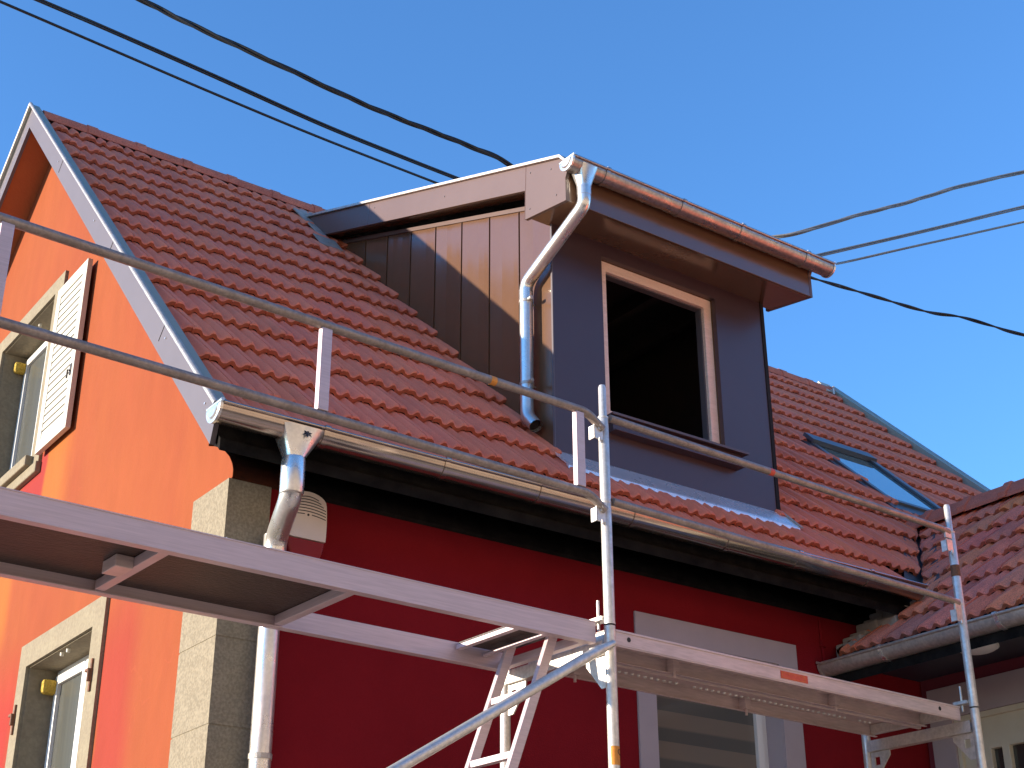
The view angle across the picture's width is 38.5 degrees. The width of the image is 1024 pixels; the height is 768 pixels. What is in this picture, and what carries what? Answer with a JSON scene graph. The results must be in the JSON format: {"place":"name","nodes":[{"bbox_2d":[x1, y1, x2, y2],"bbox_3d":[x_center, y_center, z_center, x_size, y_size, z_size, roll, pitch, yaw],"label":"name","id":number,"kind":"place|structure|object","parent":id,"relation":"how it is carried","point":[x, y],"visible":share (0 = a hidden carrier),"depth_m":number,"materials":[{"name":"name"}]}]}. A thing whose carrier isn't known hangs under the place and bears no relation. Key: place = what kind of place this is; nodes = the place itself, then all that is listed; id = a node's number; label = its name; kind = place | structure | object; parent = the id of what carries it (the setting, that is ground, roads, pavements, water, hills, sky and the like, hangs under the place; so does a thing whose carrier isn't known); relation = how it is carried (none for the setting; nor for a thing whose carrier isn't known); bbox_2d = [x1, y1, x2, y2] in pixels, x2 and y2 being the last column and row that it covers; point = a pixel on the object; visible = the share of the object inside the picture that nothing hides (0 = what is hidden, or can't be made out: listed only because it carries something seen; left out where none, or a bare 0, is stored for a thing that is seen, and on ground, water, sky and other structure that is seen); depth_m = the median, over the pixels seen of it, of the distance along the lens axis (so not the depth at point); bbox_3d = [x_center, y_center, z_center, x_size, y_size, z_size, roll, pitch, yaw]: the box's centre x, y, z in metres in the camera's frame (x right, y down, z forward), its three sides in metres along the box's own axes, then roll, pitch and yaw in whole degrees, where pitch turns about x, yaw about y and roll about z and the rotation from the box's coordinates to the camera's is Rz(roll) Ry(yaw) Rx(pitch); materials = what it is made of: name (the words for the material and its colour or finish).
{"place":"outdoors","nodes":[
{"label":"outdoors","id":0,"kind":"place"},
{"bbox_2d":[0,102,989,767],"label":"house","id":1,"kind":"structure","parent":0,"point":[576,278],"depth_m":9.01,"materials":[{"name":"red tile"}]},
{"bbox_2d":[0,258,92,489],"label":"window","id":2,"kind":"structure","parent":1,"relation":"in","point":[38,378],"depth_m":10.31,"materials":[{"name":"white wood"}]},
{"bbox_2d":[5,596,109,767],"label":"window","id":3,"kind":"structure","parent":1,"relation":"in","point":[59,692],"depth_m":8.75,"materials":[{"name":"white stone"}]},
{"bbox_2d":[286,491,326,557],"bbox_3d":[-1.027,0.701,7.249,0.212,0.337,0.077,17,-30,-32],"label":"alarm siren","id":4,"kind":"object","parent":1,"relation":"attached to","point":[307,535],"visible":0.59,"depth_m":7.22,"materials":[{"name":"white plastic"}]},
{"bbox_2d":[601,261,719,443],"bbox_3d":[0.955,-0.168,9.760,1.011,1.155,0.073,17,-30,-32],"label":"dormer window frame","id":5,"kind":"structure","parent":1,"relation":"in","point":[701,307],"depth_m":9.94,"materials":[{"name":"brown wood"}]},
{"bbox_2d":[634,611,805,767],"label":"window","id":6,"kind":"structure","parent":1,"relation":"in","point":[673,732],"depth_m":8.62,"materials":[{"name":"grey paint"}]},
{"bbox_2d":[801,432,940,515],"bbox_3d":[3.139,0.842,12.622,0.930,1.059,1.062,17,-30,-32],"label":"roof window","id":7,"kind":"structure","parent":1,"relation":"in","point":[879,481],"depth_m":12.70,"materials":[{"name":"blue glass"}]},
{"bbox_3d":[1.283,-0.822,15.046,0.280,1.920,0.060,17,-30,-32],"label":"roof mast","id":8,"kind":"object","parent":1,"relation":"on","visible":0},
{"bbox_2d":[0,0,438,183],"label":"overhead cable","id":9,"kind":"object","parent":8,"relation":"attached to","point":[195,85],"visible":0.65,"depth_m":11.96,"materials":[{"name":"black plastic"}]},
{"bbox_2d":[34,0,459,178],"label":"overhead cable","id":10,"kind":"object","parent":8,"relation":"attached to","point":[218,78],"visible":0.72,"depth_m":12.12,"materials":[{"name":"black plastic"}]},
{"bbox_2d":[136,0,512,166],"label":"overhead cable","id":11,"kind":"object","parent":8,"relation":"attached to","point":[209,33],"visible":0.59,"depth_m":13.02,"materials":[{"name":"black plastic"}]},
{"bbox_2d":[771,170,1023,238],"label":"overhead cable","id":12,"kind":"object","parent":8,"relation":"attached to","point":[826,224],"visible":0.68,"depth_m":15.52,"materials":[{"name":"black rubber"}]},
{"bbox_2d":[811,276,1023,336],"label":"overhead cable","id":13,"kind":"object","parent":8,"relation":"attached to","point":[918,309],"visible":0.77,"depth_m":14.99,"materials":[{"name":"black plastic"}]},
{"bbox_2d":[816,205,1023,256],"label":"overhead cable","id":14,"kind":"object","parent":8,"relation":"attached to","point":[915,232],"visible":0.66,"depth_m":15.68,"materials":[{"name":"black rubber"}]},
{"bbox_2d":[836,221,1023,264],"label":"overhead cable","id":15,"kind":"object","parent":8,"relation":"attached to","point":[922,244],"visible":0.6,"depth_m":15.74,"materials":[{"name":"black rubber"}]},
{"bbox_2d":[0,0,1023,489],"label":"sky","id":16,"kind":"structure","parent":0,"point":[771,117],"materials":[{"name":"blue"}]},
{"label":"ground","id":17,"kind":"structure","parent":0,"visible":0},
{"bbox_2d":[500,600,619,767],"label":"scaffold frame","id":18,"kind":"object","parent":17,"relation":"on","point":[602,669],"visible":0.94,"depth_m":6.29,"materials":[{"name":"silver metal"}]},
{"bbox_2d":[0,486,595,671],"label":"hatch deck","id":19,"kind":"structure","parent":18,"relation":"on","point":[53,542],"depth_m":5.61,"materials":[{"name":"metal"}]},
{"bbox_2d":[465,636,556,767],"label":"ladder","id":20,"kind":"object","parent":19,"relation":"hanging from","point":[512,757],"visible":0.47,"depth_m":6.23,"materials":[{"name":"metal"}]},
{"bbox_2d":[387,640,615,767],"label":"diagonal brace","id":21,"kind":"object","parent":18,"relation":"attached to","point":[419,755],"visible":1,"depth_m":5.72,"materials":[{"name":"silver metal"}]},
{"bbox_2d":[589,384,615,625],"bbox_3d":[0.401,0.513,6.525,0.102,1.135,0.056,22,-33,-39],"label":"guard post","id":22,"kind":"object","parent":18,"relation":"on","point":[597,514],"visible":0.97,"depth_m":6.48,"materials":[{"name":"silver metal"}]},
{"bbox_2d":[0,212,607,512],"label":"guard rail","id":23,"kind":"object","parent":22,"relation":"attached to","point":[9,224],"visible":1,"depth_m":5.72,"materials":[{"name":"metal"}]},
{"bbox_2d":[528,648,920,736],"bbox_3d":[1.140,1.562,7.325,2.465,0.094,0.319,18,-31,-34],"label":"steel plank","id":24,"kind":"object","parent":18,"relation":"on","point":[677,687],"visible":0.51,"depth_m":7.46,"materials":[{"name":"silver metal"}]},
{"bbox_2d":[575,629,960,726],"bbox_3d":[1.322,1.463,7.115,2.465,0.094,0.239,18,-31,-34],"label":"steel plank","id":25,"kind":"object","parent":18,"relation":"on","point":[674,659],"visible":0.88,"depth_m":7.06,"materials":[{"name":"silver metal"}]},
{"bbox_2d":[816,478,1023,767],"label":"house extension","id":26,"kind":"object","parent":17,"relation":"on","point":[920,642],"visible":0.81,"depth_m":9.13,"materials":[{"name":"red tile"}]},
{"bbox_2d":[961,643,999,654],"bbox_3d":[2.805,1.600,8.830,0.254,0.045,0.254,17,-30,-32],"label":"ceiling lamp","id":27,"kind":"object","parent":26,"relation":"attached to","point":[987,649],"visible":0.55,"depth_m":8.78,"materials":[{"name":"white plastic"}]},
{"bbox_2d":[954,702,1023,767],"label":"door","id":28,"kind":"structure","parent":26,"relation":"in","point":[1002,727],"depth_m":9.08,"materials":[{"name":"glass"}]},
{"bbox_2d":[861,686,986,767],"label":"scaffold frame","id":29,"kind":"object","parent":17,"relation":"on","point":[959,733],"visible":0.91,"depth_m":7.83,"materials":[{"name":"silver metal"}]},
{"bbox_2d":[941,504,978,707],"bbox_3d":[2.422,1.185,7.964,0.102,1.135,0.056,22,-33,-39],"label":"guard post","id":30,"kind":"object","parent":29,"relation":"on","point":[950,547],"visible":1,"depth_m":7.92,"materials":[{"name":"silver metal"}]},
{"bbox_2d":[608,415,951,538],"bbox_3d":[1.436,0.501,7.422,2.515,0.069,0.038,18,-31,-34],"label":"guard rail","id":31,"kind":"object","parent":30,"relation":"attached to","point":[642,429],"visible":1,"depth_m":7.32,"materials":[{"name":"silver metal"}]},
{"bbox_2d":[611,498,961,609],"bbox_3d":[1.438,0.869,7.248,2.515,0.068,0.037,18,-31,-34],"label":"guard rail","id":32,"kind":"object","parent":30,"relation":"attached to","point":[680,521],"visible":1,"depth_m":7.14,"materials":[{"name":"silver metal"}]}
]}

